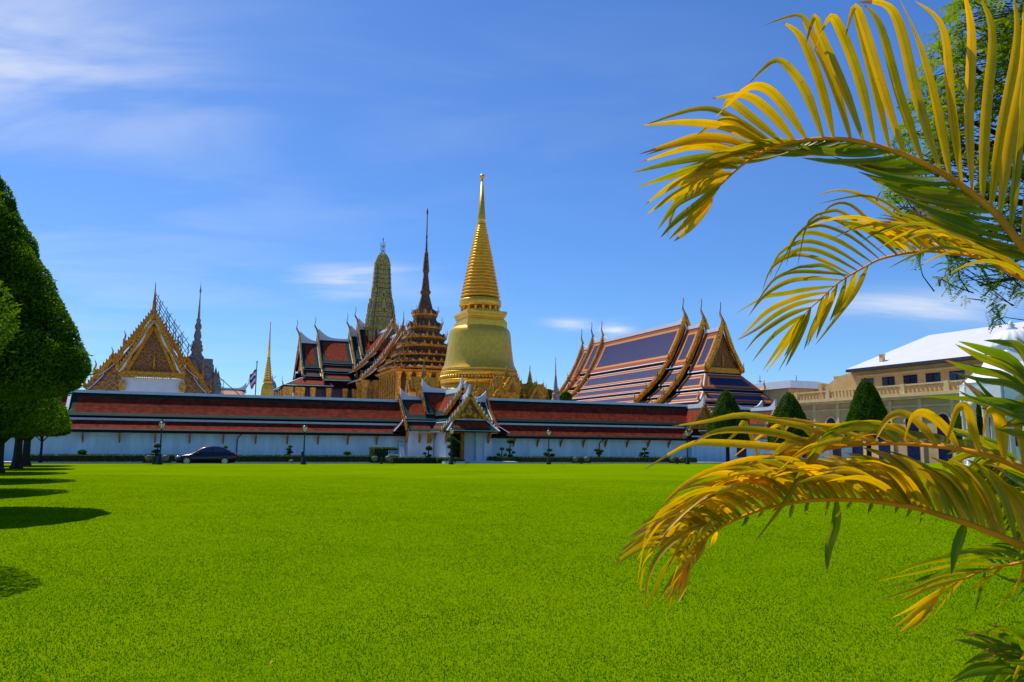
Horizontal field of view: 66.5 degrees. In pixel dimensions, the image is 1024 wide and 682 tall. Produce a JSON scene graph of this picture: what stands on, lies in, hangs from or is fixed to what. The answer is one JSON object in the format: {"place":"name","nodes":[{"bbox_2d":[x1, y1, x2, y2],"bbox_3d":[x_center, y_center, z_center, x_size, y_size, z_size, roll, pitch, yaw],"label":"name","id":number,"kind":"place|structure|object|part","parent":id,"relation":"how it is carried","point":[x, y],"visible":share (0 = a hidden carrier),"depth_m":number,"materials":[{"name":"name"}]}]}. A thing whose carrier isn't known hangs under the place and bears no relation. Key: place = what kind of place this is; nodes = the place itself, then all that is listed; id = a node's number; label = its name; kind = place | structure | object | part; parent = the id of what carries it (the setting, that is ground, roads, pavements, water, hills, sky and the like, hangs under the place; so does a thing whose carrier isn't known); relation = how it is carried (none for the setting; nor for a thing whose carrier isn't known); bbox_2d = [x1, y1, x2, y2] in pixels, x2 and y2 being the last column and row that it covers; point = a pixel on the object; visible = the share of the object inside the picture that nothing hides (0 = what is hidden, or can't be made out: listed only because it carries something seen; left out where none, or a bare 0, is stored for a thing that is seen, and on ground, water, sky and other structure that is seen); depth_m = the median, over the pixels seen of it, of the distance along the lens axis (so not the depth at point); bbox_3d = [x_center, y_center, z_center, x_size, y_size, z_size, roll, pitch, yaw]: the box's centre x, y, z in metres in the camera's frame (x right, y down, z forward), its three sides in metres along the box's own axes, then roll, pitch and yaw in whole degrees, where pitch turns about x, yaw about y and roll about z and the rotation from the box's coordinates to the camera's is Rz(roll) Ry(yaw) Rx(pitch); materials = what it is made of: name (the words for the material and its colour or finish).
{"place":"outdoors","nodes":[
{"label":"outdoors","id":0,"kind":"place"},
{"bbox_2d":[4,461,725,461],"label":"pavement","id":1,"kind":"structure","parent":0,"point":[697,461],"depth_m":91.16,"materials":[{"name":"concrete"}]},
{"bbox_2d":[4,391,73,460],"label":"gallery wall","id":2,"kind":"structure","parent":1,"relation":"on","point":[53,445],"depth_m":66.86,"materials":[{"name":"white paint"}]},
{"bbox_2d":[77,450,86,454],"bbox_3d":[-35.111,9.409,63.816,1.062,1.111,1.055,4,-8,-22],"label":"topiary shrub","id":3,"kind":"object","parent":1,"relation":"on","point":[83,452],"visible":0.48,"depth_m":63.60,"materials":[{"name":"green plant"}]},
{"bbox_2d":[82,283,211,393],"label":"gilded gable temple","id":4,"kind":"structure","parent":1,"relation":"on","point":[149,352],"depth_m":94.08,"materials":[{"name":"gold metal"}]},
{"bbox_2d":[156,294,211,393],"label":"roof scaffold","id":5,"kind":"object","parent":4,"relation":"attached to","point":[169,327],"visible":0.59,"depth_m":100.36,"materials":[{"name":"grey metal"}]},
{"bbox_2d":[30,453,371,461],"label":"hedge","id":6,"kind":"object","parent":1,"relation":"on","point":[99,457],"visible":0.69,"depth_m":65.06,"materials":[{"name":"green plant"}]},
{"bbox_2d":[189,286,220,393],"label":"mosaic spire","id":7,"kind":"structure","parent":1,"relation":"on","point":[196,346],"depth_m":103.50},
{"bbox_2d":[177,359,239,394],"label":"mosaic spire scaffold","id":8,"kind":"object","parent":1,"relation":"on","point":[205,379],"visible":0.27,"depth_m":101.42,"materials":[{"name":"grey metal"}]},
{"bbox_2d":[221,382,248,394],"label":"pavilion","id":9,"kind":"structure","parent":1,"relation":"on","point":[241,390],"depth_m":110.62,"materials":[{"name":"ceramic"}]},
{"bbox_2d":[65,390,414,456],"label":"gallery wall","id":10,"kind":"structure","parent":1,"relation":"on","point":[107,422],"depth_m":73.25,"materials":[{"name":"white paint"}]},
{"bbox_2d":[249,361,257,394],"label":"flagpole","id":11,"kind":"object","parent":1,"relation":"on","point":[252,378],"visible":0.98,"depth_m":102.58,"materials":[{"name":"multicoloured fabric"}]},
{"bbox_2d":[260,321,273,395],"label":"slim golden stupa","id":12,"kind":"object","parent":1,"relation":"on","point":[267,387],"visible":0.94,"depth_m":141.24,"materials":[{"name":"gold metal"}]},
{"bbox_2d":[271,376,276,395],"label":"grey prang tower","id":13,"kind":"structure","parent":1,"relation":"on","point":[273,383],"depth_m":189.38,"materials":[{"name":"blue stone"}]},
{"bbox_2d":[285,445,292,455],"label":"topiary shrub","id":14,"kind":"object","parent":1,"relation":"on","point":[289,451],"visible":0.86,"depth_m":69.99,"materials":[{"name":"green plant"}]},
{"bbox_2d":[274,237,408,398],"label":"pantheon hall","id":15,"kind":"structure","parent":1,"relation":"on","point":[326,366],"depth_m":157.20,"materials":[{"name":"green tile"}]},
{"bbox_2d":[369,446,398,461],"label":"hedge","id":16,"kind":"object","parent":1,"relation":"on","point":[379,452],"visible":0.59,"depth_m":71.45,"materials":[{"name":"green plant"}]},
{"bbox_2d":[393,440,405,457],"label":"booth","id":17,"kind":"object","parent":1,"relation":"on","point":[402,453],"visible":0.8,"depth_m":74.42,"materials":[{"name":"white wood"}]},
{"bbox_2d":[375,207,447,399],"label":"columned shrine","id":18,"kind":"object","parent":1,"relation":"on","point":[424,339],"visible":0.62,"depth_m":134.76,"materials":[{"name":"brown metal"}]},
{"bbox_2d":[405,362,441,396],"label":"gilded chapel","id":19,"kind":"structure","parent":1,"relation":"on","point":[412,387],"depth_m":94.03,"materials":[{"name":"gold metal"}]},
{"bbox_2d":[392,377,508,460],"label":"gate porch","id":20,"kind":"object","parent":1,"relation":"on","point":[436,414],"visible":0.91,"depth_m":77.95,"materials":[{"name":"white paint"}]},
{"bbox_2d":[452,434,458,457],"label":"doorway","id":21,"kind":"structure","parent":20,"relation":"in","point":[456,436],"depth_m":76.71,"materials":[{"name":"black"}]},
{"bbox_2d":[466,379,483,396],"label":"gilded chapel","id":22,"kind":"structure","parent":1,"relation":"on","point":[476,391],"depth_m":96.75,"materials":[{"name":"gold metal"}]},
{"bbox_2d":[438,174,517,388],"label":"golden stupa","id":23,"kind":"object","parent":1,"relation":"on","point":[479,347],"visible":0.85,"depth_m":112.65,"materials":[{"name":"gold metal"}]},
{"bbox_2d":[465,461,517,463],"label":"gate step","id":24,"kind":"object","parent":1,"relation":"on","point":[492,462],"visible":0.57,"depth_m":74.92,"materials":[{"name":"white paint"}]},
{"bbox_2d":[483,379,509,398],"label":"gilded chapel","id":25,"kind":"structure","parent":1,"relation":"on","point":[495,392],"depth_m":96.60,"materials":[{"name":"gold metal"}]},
{"bbox_2d":[496,447,506,456],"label":"topiary shrub","id":26,"kind":"object","parent":1,"relation":"on","point":[499,454],"visible":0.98,"depth_m":77.88,"materials":[{"name":"green plant"}]},
{"bbox_2d":[489,360,523,398],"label":"gilded chapel","id":27,"kind":"structure","parent":1,"relation":"on","point":[512,386],"depth_m":104.42,"materials":[{"name":"gold metal"}]},
{"bbox_2d":[506,439,515,456],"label":"topiary shrub","id":28,"kind":"object","parent":1,"relation":"on","point":[510,441],"visible":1,"depth_m":77.71,"materials":[{"name":"green plant"}]},
{"bbox_2d":[519,369,549,399],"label":"gilded chapel","id":29,"kind":"structure","parent":1,"relation":"on","point":[535,390],"depth_m":109.39,"materials":[{"name":"gold metal"}]},
{"bbox_2d":[543,449,554,456],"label":"topiary shrub","id":30,"kind":"object","parent":1,"relation":"on","point":[546,453],"visible":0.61,"depth_m":80.31,"materials":[{"name":"green plant"}]},
{"bbox_2d":[547,389,552,399],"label":"garden tree","id":31,"kind":"object","parent":1,"relation":"on","point":[550,391],"visible":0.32,"depth_m":129.09,"materials":[{"name":"green plant"}]},
{"bbox_2d":[551,358,559,399],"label":"pale stupa","id":32,"kind":"object","parent":1,"relation":"on","point":[555,394],"visible":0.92,"depth_m":119.05,"materials":[{"name":"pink stone"}]},
{"bbox_2d":[559,391,571,400],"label":"garden tree","id":33,"kind":"object","parent":1,"relation":"on","point":[566,395],"visible":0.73,"depth_m":125.93,"materials":[{"name":"green plant"}]},
{"bbox_2d":[476,397,703,457],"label":"gallery wall","id":34,"kind":"structure","parent":1,"relation":"on","point":[587,428],"depth_m":87.70,"materials":[{"name":"white paint"}]},
{"bbox_2d":[486,456,697,461],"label":"hedge","id":35,"kind":"object","parent":1,"relation":"on","point":[568,459],"visible":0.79,"depth_m":80.34,"materials":[{"name":"green plant"}]},
{"bbox_2d":[594,449,603,457],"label":"topiary shrub","id":36,"kind":"object","parent":1,"relation":"on","point":[598,453],"visible":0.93,"depth_m":82.56,"materials":[{"name":"green plant"}]},
{"bbox_2d":[639,447,648,457],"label":"topiary shrub","id":37,"kind":"object","parent":1,"relation":"on","point":[643,453],"visible":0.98,"depth_m":84.69,"materials":[{"name":"green plant"}]},
{"bbox_2d":[558,295,772,430],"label":"ordination hall","id":38,"kind":"structure","parent":1,"relation":"on","point":[633,367],"depth_m":126.17,"materials":[{"name":"blue tile"}]},
{"bbox_2d":[683,396,714,460],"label":"corner gable","id":39,"kind":"structure","parent":1,"relation":"on","point":[700,411],"depth_m":91.88,"materials":[{"name":"white paint"}]},
{"bbox_2d":[638,375,826,405],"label":"distant hall","id":40,"kind":"structure","parent":1,"relation":"on","point":[773,391],"depth_m":114.88,"materials":[{"name":"beige stone"}]},
{"bbox_2d":[739,399,800,457],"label":"gate porch","id":41,"kind":"object","parent":1,"relation":"on","point":[759,408],"visible":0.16,"depth_m":97.18,"materials":[{"name":"white paint"}]},
{"bbox_2d":[714,441,852,460],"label":"boundary wall","id":42,"kind":"structure","parent":1,"relation":"on","point":[720,453],"depth_m":94.18,"materials":[{"name":"white paint"}]},
{"bbox_2d":[737,448,746,456],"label":"window","id":43,"kind":"structure","parent":42,"relation":"in","point":[743,453],"depth_m":93.87,"materials":[{"name":"blue glass"}]},
{"bbox_2d":[833,449,841,456],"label":"window","id":44,"kind":"structure","parent":42,"relation":"in","point":[837,452],"depth_m":99.61,"materials":[{"name":"blue glass"}]},
{"bbox_2d":[794,322,1023,463],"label":"beige building","id":45,"kind":"structure","parent":1,"relation":"on","point":[909,376],"depth_m":96.88,"materials":[{"name":"paint"}]},
{"bbox_2d":[825,416,836,422],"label":"window","id":46,"kind":"structure","parent":45,"relation":"in","point":[830,419],"depth_m":104.21,"materials":[{"name":"blue glass"}]},
{"bbox_2d":[852,441,862,458],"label":"window","id":47,"kind":"structure","parent":45,"relation":"in","point":[856,450],"depth_m":99.79,"materials":[{"name":"blue glass"}]},
{"bbox_2d":[878,439,889,458],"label":"window","id":48,"kind":"structure","parent":45,"relation":"in","point":[884,448],"depth_m":96.17,"materials":[{"name":"blue glass"}]},
{"bbox_2d":[882,376,894,385],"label":"window","id":49,"kind":"structure","parent":45,"relation":"in","point":[886,381],"depth_m":100.32,"materials":[{"name":"blue glass"}]},
{"bbox_2d":[903,374,917,383],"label":"window","id":50,"kind":"structure","parent":45,"relation":"in","point":[907,379],"depth_m":97.28,"materials":[{"name":"blue glass"}]},
{"bbox_2d":[904,417,919,459],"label":"window","id":51,"kind":"structure","parent":45,"relation":"in","point":[913,452],"depth_m":92.29,"materials":[{"name":"blue glass"}]},
{"bbox_2d":[925,372,940,384],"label":"window","id":52,"kind":"structure","parent":45,"relation":"in","point":[930,377],"depth_m":94.29,"materials":[{"name":"blue glass"}]},
{"bbox_2d":[937,412,951,460],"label":"window","id":53,"kind":"structure","parent":45,"relation":"in","point":[943,453],"depth_m":88.55,"materials":[{"name":"blue glass"}]},
{"bbox_2d":[949,370,964,379],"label":"window","id":54,"kind":"structure","parent":45,"relation":"in","point":[952,376],"depth_m":91.41,"materials":[{"name":"blue glass"}]},
{"bbox_2d":[0,464,1023,681],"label":"lawn","id":55,"kind":"structure","parent":0,"point":[628,473],"depth_m":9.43,"materials":[{"name":"green plant"}]},
{"bbox_2d":[0,280,26,354],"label":"topiary tree","id":56,"kind":"object","parent":55,"relation":"on","point":[8,333],"visible":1,"depth_m":10.39,"materials":[{"name":"green plant"}]},
{"bbox_2d":[0,417,61,472],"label":"topiary tree","id":57,"kind":"object","parent":55,"relation":"on","point":[3,440],"visible":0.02,"depth_m":38.98,"materials":[{"name":"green plant"}]},
{"bbox_2d":[0,397,63,433],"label":"topiary tree","id":58,"kind":"object","parent":55,"relation":"on","point":[12,414],"visible":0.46,"depth_m":24.73,"materials":[{"name":"green plant"}]},
{"bbox_2d":[0,397,74,437],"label":"topiary tree","id":59,"kind":"object","parent":55,"relation":"on","point":[49,430],"visible":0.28,"depth_m":32.11,"materials":[{"name":"green plant"}]},
{"bbox_2d":[9,396,70,468],"bbox_3d":[-28.436,3.725,45.364,5.265,7.367,5.326,0,-8,3],"label":"topiary tree","id":60,"kind":"object","parent":55,"relation":"on","point":[16,462],"depth_m":44.86,"materials":[{"name":"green plant"}]},
{"bbox_2d":[22,418,71,465],"bbox_3d":[-31.279,4.535,50.813,4.876,7.148,4.815,6,-9,-34],"label":"topiary tree","id":61,"kind":"object","parent":55,"relation":"on","point":[26,460],"visible":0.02,"depth_m":50.36,"materials":[{"name":"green plant"}]},
{"bbox_2d":[0,175,97,402],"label":"topiary tree","id":62,"kind":"object","parent":55,"relation":"on","point":[45,358],"visible":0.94,"depth_m":17.94,"materials":[{"name":"green plant"}]},
{"bbox_2d":[36,425,71,461],"bbox_3d":[-36.072,6.610,60.072,4.002,5.391,4.288,4,-8,-24],"label":"topiary tree","id":63,"kind":"object","parent":55,"relation":"on","point":[68,432],"visible":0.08,"depth_m":59.89,"materials":[{"name":"green plant"}]},
{"bbox_2d":[142,455,170,463],"bbox_3d":[-25.607,8.563,56.342,1.900,0.671,0.507,5,-9,-31],"label":"floodlight stand","id":64,"kind":"object","parent":55,"relation":"on","point":[148,458],"visible":0.88,"depth_m":56.23,"materials":[{"name":"grey metal"}]},
{"bbox_2d":[156,419,165,464],"bbox_3d":[-24.977,7.208,55.543,0.483,3.304,0.483,3,-8,-17],"label":"street lamp","id":65,"kind":"object","parent":55,"relation":"on","point":[161,425],"visible":0.98,"depth_m":55.47,"materials":[{"name":"black metal"}]},
{"bbox_2d":[301,423,307,464],"bbox_3d":[-15.776,7.845,59.317,0.483,3.207,0.483,-7,-11,44],"label":"street lamp","id":66,"kind":"object","parent":55,"relation":"on","point":[303,458],"visible":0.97,"depth_m":59.23,"materials":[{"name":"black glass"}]},
{"bbox_2d":[369,456,392,463],"bbox_3d":[-10.464,9.536,62.564,1.900,0.671,0.507,4,-8,-22],"label":"floodlight stand","id":67,"kind":"object","parent":55,"relation":"on","point":[375,458],"visible":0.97,"depth_m":62.47,"materials":[{"name":"grey metal"}]},
{"bbox_2d":[388,450,397,455],"bbox_3d":[-9.673,9.442,63.501,0.800,1.081,0.083,4,-8,-22],"label":"notice sign","id":68,"kind":"object","parent":55,"relation":"on","point":[392,452],"visible":1,"depth_m":63.51,"materials":[{"name":"blue metal"}]},
{"bbox_2d":[449,426,454,463],"bbox_3d":[-4.937,8.543,63.770,0.483,3.203,0.483,-2,-8,15],"label":"street lamp","id":69,"kind":"object","parent":55,"relation":"on","point":[451,429],"visible":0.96,"depth_m":63.72,"materials":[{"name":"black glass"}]},
{"bbox_2d":[546,428,551,463],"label":"street lamp","id":70,"kind":"object","parent":55,"relation":"on","point":[548,431],"visible":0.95,"depth_m":67.05,"materials":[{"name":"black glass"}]},
{"bbox_2d":[572,457,590,463],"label":"floodlight stand","id":71,"kind":"object","parent":55,"relation":"on","point":[575,459],"visible":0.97,"depth_m":69.29,"materials":[{"name":"grey metal"}]},
{"bbox_2d":[669,457,685,463],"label":"floodlight stand","id":72,"kind":"object","parent":55,"relation":"on","point":[672,459],"visible":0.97,"depth_m":73.11,"materials":[{"name":"grey metal"}]},
{"bbox_2d":[685,429,689,463],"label":"street lamp","id":73,"kind":"object","parent":55,"relation":"on","point":[687,434],"visible":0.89,"depth_m":72.39,"materials":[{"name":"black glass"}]},
{"bbox_2d":[705,389,749,461],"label":"cone tree","id":74,"kind":"object","parent":55,"relation":"on","point":[726,403],"visible":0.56,"depth_m":69.90,"materials":[{"name":"green plant"}]},
{"bbox_2d":[767,392,809,463],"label":"cone tree","id":75,"kind":"object","parent":55,"relation":"on","point":[788,406],"visible":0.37,"depth_m":66.01,"materials":[{"name":"green plant"}]},
{"bbox_2d":[613,0,1023,681],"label":"areca palm","id":76,"kind":"object","parent":55,"relation":"on","point":[983,480],"visible":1,"depth_m":2.71,"materials":[{"name":"yellow plant"}]},
{"bbox_2d":[844,378,890,455],"bbox_3d":[26.347,6.124,57.713,3.419,6.908,3.430,4,-8,-26],"label":"cone tree","id":77,"kind":"object","parent":55,"relation":"on","point":[866,403],"visible":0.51,"depth_m":57.19,"materials":[{"name":"green plant"}]},
{"bbox_2d":[875,0,1023,333],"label":"feathery tree","id":78,"kind":"object","parent":55,"relation":"on","point":[1003,22],"visible":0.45,"depth_m":9.31,"materials":[{"name":"green plant"}]},
{"bbox_2d":[953,403,990,439],"bbox_3d":[36.477,6.771,61.633,3.088,6.851,3.094,5,-9,-31],"label":"cone tree","id":79,"kind":"object","parent":55,"relation":"on","point":[958,423],"visible":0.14,"depth_m":60.89,"materials":[{"name":"green plant"}]},
{"bbox_2d":[959,320,1023,479],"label":"white kiosk","id":80,"kind":"object","parent":55,"relation":"on","point":[1010,332],"visible":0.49,"depth_m":35.69,"materials":[{"name":"paint"}]},
{"bbox_2d":[1005,415,1022,445],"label":"window","id":81,"kind":"structure","parent":80,"relation":"in","point":[1005,415],"depth_m":80.87,"materials":[{"name":"blue glass"}]},
{"bbox_2d":[0,0,1023,394],"label":"sky","id":82,"kind":"structure","parent":0,"point":[261,156],"materials":[{"name":"blue"}]},
{"bbox_2d":[339,463,721,463],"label":"road","id":83,"kind":"structure","parent":0,"point":[565,463],"depth_m":79.20,"materials":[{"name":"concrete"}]},
{"bbox_2d":[151,443,161,461],"bbox_3d":[-29.054,9.189,63.838,0.887,1.646,0.809,4,-8,-22],"label":"topiary shrub","id":84,"kind":"object","parent":83,"relation":"on","point":[156,451],"visible":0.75,"depth_m":63.76,"materials":[{"name":"green plant"}]},
{"bbox_2d":[175,446,237,463],"bbox_3d":[-23.974,8.981,61.304,4.544,1.495,2.100,4,-8,-22],"label":"parked car","id":85,"kind":"object","parent":83,"relation":"on","point":[214,454],"visible":0.96,"depth_m":60.65,"materials":[{"name":"black paint"}]},
{"bbox_3d":[-23.803,8.426,60.628,0.980,0.410,0.102,4,-8,-22],"label":"side window","id":86,"kind":"part","parent":85,"relation":"part of","materials":[{"name":"black glass"}]},
{"bbox_3d":[-22.861,8.486,61.015,0.920,0.410,0.102,4,-8,-22],"label":"side window","id":87,"kind":"part","parent":85,"relation":"part of","materials":[{"name":"black glass"}]},
{"bbox_2d":[390,456,435,463],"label":"hedge","id":88,"kind":"object","parent":83,"relation":"on","point":[412,460],"visible":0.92,"depth_m":70.70,"materials":[{"name":"green plant"}]},
{"bbox_2d":[423,445,431,457],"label":"topiary shrub","id":89,"kind":"object","parent":83,"relation":"on","point":[428,447],"visible":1,"depth_m":71.52,"materials":[{"name":"green plant"}]},
{"bbox_2d":[435,457,459,463],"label":"hedge","id":90,"kind":"object","parent":83,"relation":"on","point":[438,460],"visible":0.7,"depth_m":70.97,"materials":[{"name":"green plant"}]},
{"bbox_2d":[442,459,453,463],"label":"planter kerb","id":91,"kind":"structure","parent":83,"relation":"on","point":[444,461],"depth_m":69.98,"materials":[{"name":"white concrete"}]},
{"bbox_2d":[446,436,459,459],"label":"topiary shrub","id":92,"kind":"object","parent":83,"relation":"on","point":[455,441],"visible":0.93,"depth_m":70.81,"materials":[{"name":"green plant"}]},
{"bbox_2d":[454,459,464,463],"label":"planter kerb","id":93,"kind":"structure","parent":83,"relation":"on","point":[459,461],"depth_m":70.36,"materials":[{"name":"grey concrete"}]},
{"label":"ground","id":94,"kind":"structure","parent":0,"visible":0},
{"bbox_2d":[4,462,724,463],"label":"kerb","id":95,"kind":"structure","parent":94,"relation":"on","point":[287,462],"depth_m":66.94,"materials":[{"name":"concrete"}]}
]}

